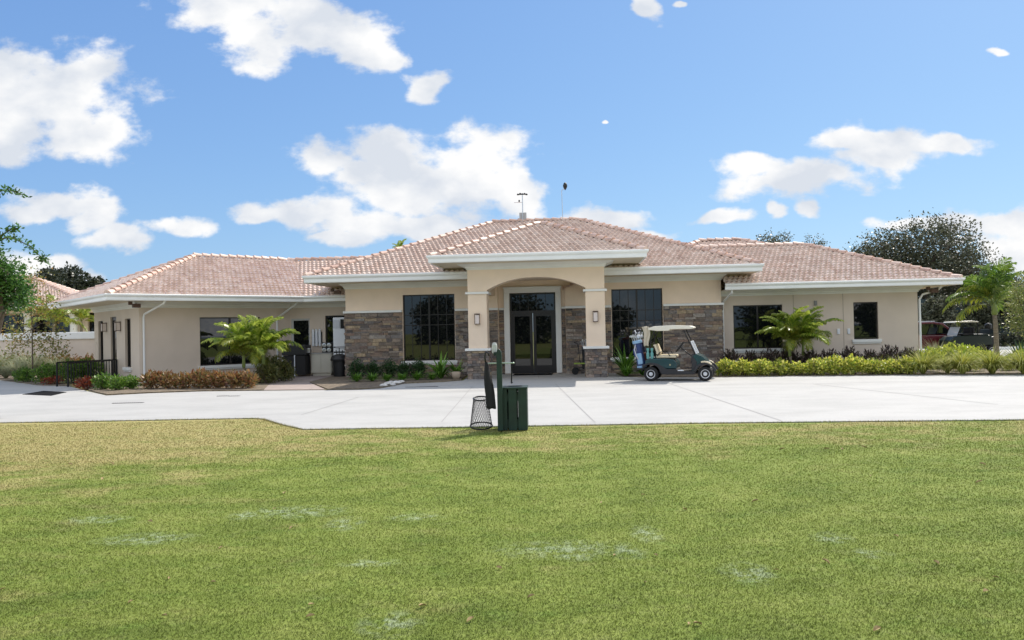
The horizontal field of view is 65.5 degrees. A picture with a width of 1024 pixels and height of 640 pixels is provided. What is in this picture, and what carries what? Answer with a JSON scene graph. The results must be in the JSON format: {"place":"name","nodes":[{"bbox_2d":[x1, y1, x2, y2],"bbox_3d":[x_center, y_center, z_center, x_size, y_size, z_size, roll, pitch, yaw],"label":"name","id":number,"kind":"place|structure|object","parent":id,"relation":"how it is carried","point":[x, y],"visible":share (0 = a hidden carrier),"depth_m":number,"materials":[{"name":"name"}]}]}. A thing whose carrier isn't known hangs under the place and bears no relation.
{"place":"outdoors","nodes":[
{"label":"outdoors","id":0,"kind":"place"},
{"bbox_2d":[0,348,27,377],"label":"feather grass","id":1,"kind":"object","parent":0,"point":[3,372],"depth_m":35.75,"materials":[{"name":"beige plant"}]},
{"bbox_2d":[0,357,41,376],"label":"feather grass","id":2,"kind":"object","parent":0,"point":[15,367],"depth_m":33.76,"materials":[{"name":"beige plant"}]},
{"bbox_2d":[4,348,54,375],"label":"feather grass","id":3,"kind":"object","parent":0,"point":[37,363],"depth_m":34.79,"materials":[{"name":"beige plant"}]},
{"bbox_2d":[0,375,71,386],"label":"planting bed","id":4,"kind":"object","parent":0,"point":[10,378],"visible":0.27,"depth_m":31.95,"materials":[{"name":"brown soil"}]},
{"bbox_2d":[11,366,35,381],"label":"green island shrub","id":5,"kind":"object","parent":4,"relation":"on","point":[22,374],"visible":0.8,"depth_m":32.29,"materials":[{"name":"green plant"}]},
{"bbox_2d":[0,265,73,381],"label":"sapling","id":6,"kind":"object","parent":4,"relation":"on","point":[15,339],"visible":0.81,"depth_m":31.99,"materials":[{"name":"green plant"}]},
{"bbox_2d":[28,362,64,383],"bbox_3d":[-18.013,2.064,30.937,1.040,0.922,1.268,-2,-1,41],"label":"green island shrub","id":7,"kind":"object","parent":4,"relation":"on","point":[50,370],"visible":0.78,"depth_m":30.79,"materials":[{"name":"green plant"}]},
{"bbox_2d":[19,294,87,332],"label":"palm","id":8,"kind":"object","parent":4,"relation":"on","point":[68,319],"visible":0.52,"depth_m":43.06,"materials":[{"name":"green plant"}]},
{"bbox_2d":[1,275,93,340],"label":"neighbouring house","id":9,"kind":"structure","parent":0,"point":[65,291],"depth_m":58.69,"materials":[{"name":"paint"}]},
{"bbox_2d":[1,315,69,340],"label":"window","id":10,"kind":"structure","parent":9,"relation":"in","point":[7,317],"depth_m":58.57,"materials":[{"name":"black glass"}]},
{"bbox_2d":[63,309,93,331],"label":"palm","id":11,"kind":"object","parent":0,"point":[80,314],"visible":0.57,"depth_m":44.93,"materials":[{"name":"green plant"}]},
{"bbox_2d":[84,376,269,394],"bbox_3d":[-12.346,2.359,29.480,6.822,0.055,11.069,-1,-1,-13],"label":"planting bed","id":12,"kind":"object","parent":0,"point":[261,386],"visible":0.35,"depth_m":25.57,"materials":[{"name":"brown soil"}]},
{"bbox_2d":[73,375,96,389],"bbox_3d":[-14.571,2.138,27.240,0.966,0.540,1.049,-1,-1,-8],"label":"red copperleaf","id":13,"kind":"object","parent":12,"relation":"on","point":[81,382],"visible":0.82,"depth_m":27.11,"materials":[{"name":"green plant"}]},
{"bbox_2d":[91,371,110,389],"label":"pittosporum shrub","id":14,"kind":"object","parent":12,"relation":"on","point":[101,381],"visible":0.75,"depth_m":26.50,"materials":[{"name":"green plant"}]},
{"bbox_2d":[107,373,130,389],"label":"pittosporum shrub","id":15,"kind":"object","parent":12,"relation":"on","point":[119,383],"visible":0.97,"depth_m":26.11,"materials":[{"name":"green plant"}]},
{"bbox_2d":[136,369,162,388],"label":"croton shrub","id":16,"kind":"object","parent":12,"relation":"on","point":[147,379],"visible":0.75,"depth_m":26.49,"materials":[{"name":"brown plant"}]},
{"bbox_2d":[152,370,179,388],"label":"croton shrub","id":17,"kind":"object","parent":12,"relation":"on","point":[165,378],"visible":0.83,"depth_m":26.35,"materials":[{"name":"brown plant"}]},
{"bbox_2d":[169,371,193,388],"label":"croton shrub","id":18,"kind":"object","parent":12,"relation":"on","point":[181,379],"visible":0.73,"depth_m":26.16,"materials":[{"name":"brown plant"}]},
{"bbox_2d":[184,367,214,388],"bbox_3d":[-10.171,1.922,26.148,1.079,0.869,0.947,-1,-1,-38],"label":"croton shrub","id":19,"kind":"object","parent":12,"relation":"on","point":[195,379],"visible":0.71,"depth_m":26.05,"materials":[{"name":"brown plant"}]},
{"bbox_2d":[199,368,228,388],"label":"croton shrub","id":20,"kind":"object","parent":12,"relation":"on","point":[213,380],"visible":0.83,"depth_m":25.89,"materials":[{"name":"brown plant"}]},
{"bbox_2d":[215,368,240,387],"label":"croton shrub","id":21,"kind":"object","parent":12,"relation":"on","point":[224,376],"visible":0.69,"depth_m":25.79,"materials":[{"name":"brown plant"}]},
{"bbox_2d":[227,368,260,388],"bbox_3d":[-8.565,1.919,25.755,0.947,0.775,1.079,-1,-1,22],"label":"croton shrub","id":22,"kind":"object","parent":12,"relation":"on","point":[249,377],"visible":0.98,"depth_m":25.62,"materials":[{"name":"brown plant"}]},
{"bbox_2d":[201,315,303,382],"bbox_3d":[-9.422,1.023,28.591,3.424,2.476,2.713,-1,-1,0],"label":"christmas palm","id":23,"kind":"object","parent":12,"relation":"on","point":[254,335],"visible":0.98,"depth_m":28.38,"materials":[{"name":"green plant"}]},
{"bbox_2d":[253,362,282,383],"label":"olive shrub","id":24,"kind":"object","parent":12,"relation":"on","point":[273,371],"visible":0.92,"depth_m":28.13,"materials":[{"name":"green plant"}]},
{"bbox_2d":[276,361,296,380],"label":"olive shrub","id":25,"kind":"object","parent":12,"relation":"on","point":[288,372],"visible":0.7,"depth_m":29.47,"materials":[{"name":"green plant"}]},
{"bbox_2d":[264,375,333,390],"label":"patio","id":26,"kind":"structure","parent":0,"point":[300,382],"depth_m":27.29,"materials":[{"name":"grey concrete"}]},
{"bbox_2d":[282,345,310,375],"bbox_3d":[-8.791,1.671,32.708,1.120,1.280,0.700,-1,-1,5],"label":"trash bin","id":27,"kind":"object","parent":26,"relation":"on","point":[298,357],"visible":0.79,"depth_m":32.40,"materials":[{"name":"black plastic"}]},
{"bbox_2d":[310,352,332,375],"bbox_3d":[-7.806,1.824,32.961,0.930,0.940,0.660,-1,-1,5],"label":"storage counter","id":28,"kind":"object","parent":26,"relation":"on","point":[321,364],"visible":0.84,"depth_m":32.66,"materials":[{"name":"grey"}]},
{"bbox_2d":[311,355,320,372],"bbox_3d":[-8.037,1.795,32.681,0.400,0.740,0.016,-1,-1,5],"label":"door panel","id":29,"kind":"structure","parent":28,"relation":"in","point":[315,359],"depth_m":32.67,"materials":[{"name":"grey metal"}]},
{"bbox_2d":[321,354,330,372],"bbox_3d":[-7.619,1.786,32.644,0.400,0.740,0.016,-1,-1,5],"label":"door panel","id":30,"kind":"structure","parent":28,"relation":"in","point":[325,359],"depth_m":32.63,"materials":[{"name":"grey metal"}]},
{"bbox_2d":[333,317,345,354],"bbox_3d":[-6.878,1.084,32.912,0.820,2.380,0.874,-1,-1,5],"label":"ball dispenser","id":31,"kind":"object","parent":26,"relation":"on","point":[339,331],"visible":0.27,"depth_m":32.56,"materials":[{"name":"white metal"}]},
{"bbox_2d":[310,375,466,389],"bbox_3d":[-4.506,2.186,28.549,5.500,0.055,8.050,-1,-1,0],"label":"planting bed","id":32,"kind":"object","parent":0,"point":[336,383],"visible":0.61,"depth_m":27.52,"materials":[{"name":"brown soil"}]},
{"bbox_2d":[330,348,345,376],"bbox_3d":[-6.899,1.690,31.839,0.720,1.140,0.713,-1,-1,0],"label":"trash bin","id":33,"kind":"object","parent":32,"relation":"on","point":[338,360],"visible":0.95,"depth_m":31.61,"materials":[{"name":"black plastic"}]},
{"bbox_2d":[347,356,366,378],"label":"dark shrub","id":34,"kind":"object","parent":32,"relation":"on","point":[353,367],"visible":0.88,"depth_m":29.55,"materials":[{"name":"green plant"}]},
{"bbox_2d":[363,358,381,378],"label":"dark shrub","id":35,"kind":"object","parent":32,"relation":"on","point":[373,367],"visible":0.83,"depth_m":29.55,"materials":[{"name":"green plant"}]},
{"bbox_2d":[377,357,397,377],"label":"dark shrub","id":36,"kind":"object","parent":32,"relation":"on","point":[389,368],"visible":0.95,"depth_m":29.60,"materials":[{"name":"green plant"}]},
{"bbox_2d":[396,358,411,377],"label":"dark shrub","id":37,"kind":"object","parent":32,"relation":"on","point":[404,367],"visible":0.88,"depth_m":29.56,"materials":[{"name":"green plant"}]},
{"bbox_2d":[409,356,426,377],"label":"dark shrub","id":38,"kind":"object","parent":32,"relation":"on","point":[418,366],"visible":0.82,"depth_m":29.59,"materials":[{"name":"green plant"}]},
{"bbox_2d":[419,351,453,377],"bbox_3d":[-2.640,1.615,28.898,1.712,1.019,1.640,-1,-1,-21],"label":"crinum lily","id":39,"kind":"object","parent":32,"relation":"on","point":[440,369],"visible":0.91,"depth_m":28.96,"materials":[{"name":"green plant"}]},
{"bbox_2d":[0,347,1023,639],"bbox_3d":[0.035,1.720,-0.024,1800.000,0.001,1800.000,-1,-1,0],"label":"lawn","id":40,"kind":"structure","parent":0,"point":[756,559],"depth_m":6.81,"materials":[{"name":"green plant"}]},
{"bbox_2d":[0,184,53,334],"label":"leafy tree","id":41,"kind":"object","parent":40,"relation":"on","point":[18,297],"visible":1,"depth_m":17.47,"materials":[{"name":"green plant"}]},
{"bbox_2d":[0,332,94,359],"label":"garden wall","id":42,"kind":"structure","parent":40,"relation":"on","point":[82,344],"depth_m":40.91,"materials":[{"name":"paint"}]},
{"bbox_2d":[35,265,79,289],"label":"dark tree","id":43,"kind":"object","parent":40,"relation":"on","point":[59,277],"visible":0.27,"depth_m":87.50,"materials":[{"name":"green plant"}]},
{"bbox_2d":[58,358,83,381],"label":"green island shrub","id":44,"kind":"object","parent":40,"relation":"on","point":[63,377],"visible":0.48,"depth_m":32.29,"materials":[{"name":"green plant"}]},
{"bbox_2d":[57,261,91,281],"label":"dark tree","id":45,"kind":"object","parent":40,"relation":"on","point":[74,271],"visible":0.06,"depth_m":91.40,"materials":[{"name":"green plant"}]},
{"bbox_2d":[66,275,107,290],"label":"dark tree","id":46,"kind":"object","parent":40,"relation":"on","point":[83,283],"visible":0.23,"depth_m":89.45,"materials":[{"name":"green plant"}]},
{"bbox_2d":[75,356,103,380],"bbox_3d":[-17.577,2.022,32.912,1.458,1.060,1.196,-1,-1,-5],"label":"green island shrub","id":47,"kind":"object","parent":40,"relation":"on","point":[89,367],"visible":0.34,"depth_m":32.88,"materials":[{"name":"green plant"}]},
{"bbox_2d":[470,396,492,429],"bbox_3d":[-0.546,1.617,13.966,0.416,0.525,0.416,-1,11,0],"label":"wire basket","id":48,"kind":"object","parent":40,"relation":"on","point":[484,411],"visible":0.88,"depth_m":13.90,"materials":[{"name":"black metal"}]},
{"bbox_2d":[47,217,965,382],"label":"golf clubhouse","id":49,"kind":"structure","parent":40,"relation":"on","point":[552,290],"depth_m":30.68,"materials":[{"name":"paint"}]},
{"bbox_2d":[112,317,116,375],"bbox_3d":[-16.099,1.162,32.290,0.109,2.540,0.810,0,-1,-41],"label":"door","id":50,"kind":"structure","parent":49,"relation":"in","point":[114,339],"depth_m":32.48,"materials":[{"name":"brown metal"}]},
{"bbox_2d":[122,319,131,371],"bbox_3d":[-14.819,0.970,30.777,0.230,2.050,0.940,0,-1,-41],"label":"window","id":51,"kind":"structure","parent":49,"relation":"in","point":[127,369],"depth_m":31.03,"materials":[{"name":"black glass"}]},
{"bbox_2d":[198,317,259,369],"bbox_3d":[-11.287,0.923,31.972,2.650,2.070,0.230,0,-1,-41],"label":"window","id":52,"kind":"structure","parent":49,"relation":"in","point":[207,329],"depth_m":31.66,"materials":[{"name":"black glass"}]},
{"bbox_2d":[291,318,310,374],"bbox_3d":[-8.903,1.127,33.628,0.800,2.370,0.060,-1,-1,5],"label":"door","id":53,"kind":"structure","parent":49,"relation":"in","point":[302,326],"depth_m":33.64,"materials":[{"name":"grey glass"}]},
{"bbox_2d":[312,329,321,345],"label":"wall cup tubes","id":54,"kind":"object","parent":49,"relation":"attached to","point":[316,337],"depth_m":33.38,"materials":[{"name":"white plastic"}]},
{"bbox_2d":[326,315,343,341],"bbox_3d":[-7.347,0.444,33.565,1.000,1.270,0.050,-1,-1,5],"label":"window","id":55,"kind":"structure","parent":49,"relation":"in","point":[329,319],"depth_m":33.60,"materials":[{"name":"black glass"}]},
{"bbox_2d":[401,294,457,364],"bbox_3d":[-3.258,0.380,31.309,2.240,2.770,0.230,-1,-1,5],"label":"window","id":56,"kind":"structure","parent":49,"relation":"in","point":[429,320],"depth_m":31.41,"materials":[{"name":"black glass"}]},
{"bbox_2d":[511,313,533,373],"bbox_3d":[0.421,0.919,31.297,0.835,2.360,0.109,-1,-1,5],"label":"door","id":57,"kind":"structure","parent":49,"relation":"in","point":[522,323],"depth_m":31.33,"materials":[{"name":"black glass"}]},
{"bbox_2d":[533,313,554,372],"bbox_3d":[1.255,0.901,31.224,0.835,2.360,0.109,-1,-1,5],"label":"door","id":58,"kind":"structure","parent":49,"relation":"in","point":[543,323],"depth_m":31.25,"materials":[{"name":"black glass"}]},
{"bbox_2d":[610,288,662,361],"bbox_3d":[4.819,0.194,30.603,2.120,2.790,0.230,-1,-1,5],"label":"window","id":59,"kind":"structure","parent":49,"relation":"in","point":[632,309],"depth_m":30.72,"materials":[{"name":"black glass"}]},
{"bbox_2d":[733,305,784,352],"bbox_3d":[9.455,0.344,30.596,2.030,1.840,0.230,-1,-1,5],"label":"window","id":60,"kind":"structure","parent":49,"relation":"in","point":[746,320],"depth_m":30.70,"materials":[{"name":"black glass"}]},
{"bbox_2d":[852,302,881,343],"bbox_3d":[13.442,0.108,30.249,1.080,1.580,0.230,-1,-1,5],"label":"window","id":61,"kind":"structure","parent":49,"relation":"in","point":[865,313],"depth_m":30.34,"materials":[{"name":"black glass"}]},
{"bbox_2d":[488,343,528,430],"bbox_3d":[-0.076,1.143,13.886,0.702,1.513,0.597,-1,-1,3],"label":"club cleaning box","id":62,"kind":"object","parent":40,"relation":"on","point":[512,406],"visible":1,"depth_m":13.68,"materials":[{"name":"green paint"}]},
{"bbox_2d":[484,352,495,408],"bbox_3d":[-0.380,1.030,13.631,0.199,0.992,0.142,-1,-1,0],"label":"towel","id":63,"kind":"object","parent":62,"relation":"hanging from","point":[489,393],"visible":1,"depth_m":13.60,"materials":[{"name":"black fabric"}]},
{"bbox_2d":[0,417,1023,429],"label":"edge grass","id":64,"kind":"structure","parent":40,"relation":"on","point":[298,428],"depth_m":14.22,"materials":[{"name":"green plant"}]},
{"bbox_2d":[756,227,794,245],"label":"thin tree","id":65,"kind":"object","parent":40,"relation":"on","point":[771,240],"visible":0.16,"depth_m":55.03,"materials":[{"name":"green plant"}]},
{"bbox_2d":[844,207,1014,298],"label":"live oak","id":66,"kind":"object","parent":40,"relation":"on","point":[911,253],"visible":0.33,"depth_m":59.51,"materials":[{"name":"green plant"}]},
{"bbox_2d":[918,293,962,326],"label":"lot tree","id":67,"kind":"object","parent":40,"relation":"on","point":[932,307],"visible":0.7,"depth_m":53.44,"materials":[{"name":"green plant"}]},
{"bbox_2d":[954,299,1006,333],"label":"lot tree","id":68,"kind":"object","parent":40,"relation":"on","point":[983,317],"visible":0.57,"depth_m":55.33,"materials":[{"name":"green plant"}]},
{"bbox_2d":[992,288,1023,333],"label":"lot tree","id":69,"kind":"object","parent":40,"relation":"on","point":[1005,314],"visible":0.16,"depth_m":54.81,"materials":[{"name":"green plant"}]},
{"bbox_2d":[0,373,1023,429],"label":"driveway","id":70,"kind":"structure","parent":0,"point":[557,399],"depth_m":18.93,"materials":[{"name":"concrete"}]},
{"bbox_2d":[56,359,117,386],"bbox_3d":[-16.256,1.999,30.529,0.064,0.904,2.738,-1,-1,21],"label":"metal railing","id":71,"kind":"object","parent":70,"relation":"on","point":[65,362],"visible":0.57,"depth_m":29.96,"materials":[{"name":"black metal"}]},
{"bbox_2d":[67,360,112,386],"bbox_3d":[-15.936,1.997,30.130,0.056,0.884,2.580,-1,-1,8],"label":"metal railing","id":72,"kind":"object","parent":70,"relation":"on","point":[70,363],"visible":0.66,"depth_m":30.04,"materials":[{"name":"black metal"}]},
{"bbox_2d":[572,339,585,374],"bbox_3d":[2.595,1.393,30.191,0.670,1.330,0.570,-1,-1,5],"label":"golf push cart","id":73,"kind":"object","parent":70,"relation":"on","point":[575,370],"visible":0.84,"depth_m":30.09,"materials":[{"name":"black metal"}]},
{"bbox_2d":[637,325,717,380],"bbox_3d":[5.346,1.055,25.745,2.484,1.775,1.295,-1,-1,17],"label":"golf cart","id":74,"kind":"object","parent":70,"relation":"on","point":[665,364],"visible":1,"depth_m":25.32,"materials":[{"name":"green paint"}]},
{"bbox_2d":[629,329,646,367],"bbox_3d":[4.082,0.931,25.775,0.542,1.285,0.385,-1,-1,-2],"label":"golf bag","id":75,"kind":"object","parent":74,"relation":"on","point":[638,353],"visible":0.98,"depth_m":25.68,"materials":[{"name":"blue fabric"}]},
{"bbox_2d":[0,0,1023,283],"label":"sky","id":76,"kind":"structure","parent":0,"point":[140,135],"materials":[{"name":"blue"}]},
{"bbox_2d":[616,367,1020,376],"bbox_3d":[32.012,1.460,30.221,56.050,0.055,13.506,-1,-1,0],"label":"planting bed","id":77,"kind":"object","parent":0,"point":[954,372],"visible":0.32,"depth_m":26.63,"materials":[{"name":"brown soil"}]},
{"bbox_2d":[609,346,635,369],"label":"crinum lily","id":78,"kind":"object","parent":77,"relation":"on","point":[623,361],"visible":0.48,"depth_m":28.69,"materials":[{"name":"green plant"}]},
{"bbox_2d":[715,358,739,375],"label":"gold duranta shrub","id":79,"kind":"object","parent":77,"relation":"on","point":[726,366],"visible":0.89,"depth_m":27.09,"materials":[{"name":"yellow plant"}]},
{"bbox_2d":[717,348,742,367],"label":"ti shrub","id":80,"kind":"object","parent":77,"relation":"on","point":[732,354],"visible":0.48,"depth_m":29.07,"materials":[{"name":"purple plant"}]},
{"bbox_2d":[731,357,756,375],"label":"gold duranta shrub","id":81,"kind":"object","parent":77,"relation":"on","point":[743,365],"visible":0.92,"depth_m":26.90,"materials":[{"name":"yellow plant"}]},
{"bbox_2d":[741,350,763,361],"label":"ti shrub","id":82,"kind":"object","parent":77,"relation":"on","point":[749,355],"visible":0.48,"depth_m":28.92,"materials":[{"name":"purple plant"}]},
{"bbox_2d":[748,357,773,375],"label":"gold duranta shrub","id":83,"kind":"object","parent":77,"relation":"on","point":[763,367],"visible":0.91,"depth_m":26.80,"materials":[{"name":"yellow plant"}]},
{"bbox_2d":[759,347,780,369],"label":"ti shrub","id":84,"kind":"object","parent":77,"relation":"on","point":[772,357],"visible":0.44,"depth_m":28.83,"materials":[{"name":"purple plant"}]},
{"bbox_2d":[770,357,793,375],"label":"gold duranta shrub","id":85,"kind":"object","parent":77,"relation":"on","point":[781,368],"visible":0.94,"depth_m":26.70,"materials":[{"name":"yellow plant"}]},
{"bbox_2d":[778,349,803,364],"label":"ti shrub","id":86,"kind":"object","parent":77,"relation":"on","point":[796,358],"visible":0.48,"depth_m":28.74,"materials":[{"name":"purple plant"}]},
{"bbox_2d":[754,306,843,362],"bbox_3d":[10.272,0.676,28.630,3.118,2.364,2.811,-1,-1,0],"label":"christmas palm","id":87,"kind":"object","parent":77,"relation":"on","point":[792,329],"visible":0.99,"depth_m":28.38,"materials":[{"name":"green plant"}]},
{"bbox_2d":[784,360,815,374],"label":"gold duranta shrub","id":88,"kind":"object","parent":77,"relation":"on","point":[797,366],"visible":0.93,"depth_m":26.65,"materials":[{"name":"yellow plant"}]},
{"bbox_2d":[802,357,828,375],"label":"gold duranta shrub","id":89,"kind":"object","parent":77,"relation":"on","point":[818,365],"visible":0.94,"depth_m":26.52,"materials":[{"name":"yellow plant"}]},
{"bbox_2d":[821,353,852,374],"bbox_3d":[10.800,1.489,26.630,1.060,0.784,0.979,-1,-1,-11],"label":"gold duranta shrub","id":90,"kind":"object","parent":77,"relation":"on","point":[835,364],"visible":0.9,"depth_m":26.38,"materials":[{"name":"yellow plant"}]},
{"bbox_2d":[841,354,866,374],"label":"gold duranta shrub","id":91,"kind":"object","parent":77,"relation":"on","point":[854,361],"visible":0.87,"depth_m":26.30,"materials":[{"name":"yellow plant"}]},
{"bbox_2d":[857,358,885,373],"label":"gold duranta shrub","id":92,"kind":"object","parent":77,"relation":"on","point":[873,366],"visible":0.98,"depth_m":26.19,"materials":[{"name":"yellow plant"}]},
{"bbox_2d":[876,345,902,360],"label":"ti shrub","id":93,"kind":"object","parent":77,"relation":"on","point":[891,352],"visible":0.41,"depth_m":28.11,"materials":[{"name":"purple plant"}]},
{"bbox_2d":[878,357,906,373],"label":"gold duranta shrub","id":94,"kind":"object","parent":77,"relation":"on","point":[889,364],"visible":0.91,"depth_m":26.07,"materials":[{"name":"yellow plant"}]},
{"bbox_2d":[895,355,919,373],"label":"gold duranta shrub","id":95,"kind":"object","parent":77,"relation":"on","point":[912,367],"visible":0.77,"depth_m":25.95,"materials":[{"name":"yellow plant"}]},
{"bbox_2d":[900,347,948,373],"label":"fountain grass","id":96,"kind":"object","parent":77,"relation":"on","point":[924,363],"depth_m":25.86,"materials":[{"name":"green plant"}]},
{"bbox_2d":[913,346,948,367],"bbox_3d":[15.369,1.380,28.993,1.478,0.962,1.493,-1,-1,-14],"label":"schefflera shrub","id":97,"kind":"object","parent":77,"relation":"on","point":[934,349],"visible":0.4,"depth_m":28.75,"materials":[{"name":"green plant"}]},
{"bbox_2d":[930,351,962,372],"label":"fountain grass","id":98,"kind":"object","parent":77,"relation":"on","point":[942,365],"depth_m":26.00,"materials":[{"name":"green plant"}]},
{"bbox_2d":[931,340,977,357],"bbox_3d":[16.363,1.311,29.561,1.717,1.106,1.700,-1,-1,-21],"label":"schefflera shrub","id":99,"kind":"object","parent":77,"relation":"on","point":[962,346],"visible":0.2,"depth_m":29.25,"materials":[{"name":"green plant"}]},
{"bbox_2d":[936,344,987,373],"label":"fountain grass","id":100,"kind":"object","parent":77,"relation":"on","point":[962,367],"depth_m":25.48,"materials":[{"name":"green plant"}]},
{"bbox_2d":[964,344,1023,373],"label":"fountain grass","id":101,"kind":"object","parent":77,"relation":"on","point":[991,364],"depth_m":25.23,"materials":[{"name":"green plant"}]},
{"bbox_2d":[996,342,1023,373],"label":"shrub","id":102,"kind":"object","parent":77,"relation":"on","point":[1018,362],"depth_m":25.02,"materials":[{"name":"green plant"}]},
{"bbox_2d":[999,272,1023,339],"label":"leafy tree","id":103,"kind":"object","parent":77,"relation":"on","point":[1013,297],"visible":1,"depth_m":34.05,"materials":[{"name":"green plant"}]},
{"bbox_2d":[919,340,1022,356],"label":"parking lot","id":104,"kind":"structure","parent":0,"point":[1000,350],"depth_m":45.62,"materials":[{"name":"grey asphalt"}]},
{"bbox_2d":[918,321,949,348],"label":"parked suv","id":105,"kind":"object","parent":104,"relation":"on","point":[934,331],"visible":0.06,"depth_m":41.19,"materials":[{"name":"red paint"}]},
{"bbox_2d":[939,321,993,351],"bbox_3d":[22.873,0.913,39.977,2.330,1.745,1.240,-1,-1,3],"label":"utility cart","id":106,"kind":"object","parent":104,"relation":"on","point":[968,335],"visible":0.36,"depth_m":39.44,"materials":[{"name":"black paint"}]},
{"bbox_2d":[942,256,1023,355],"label":"royal palm","id":107,"kind":"object","parent":104,"relation":"on","point":[994,289],"visible":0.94,"depth_m":37.90,"materials":[{"name":"green plant"}]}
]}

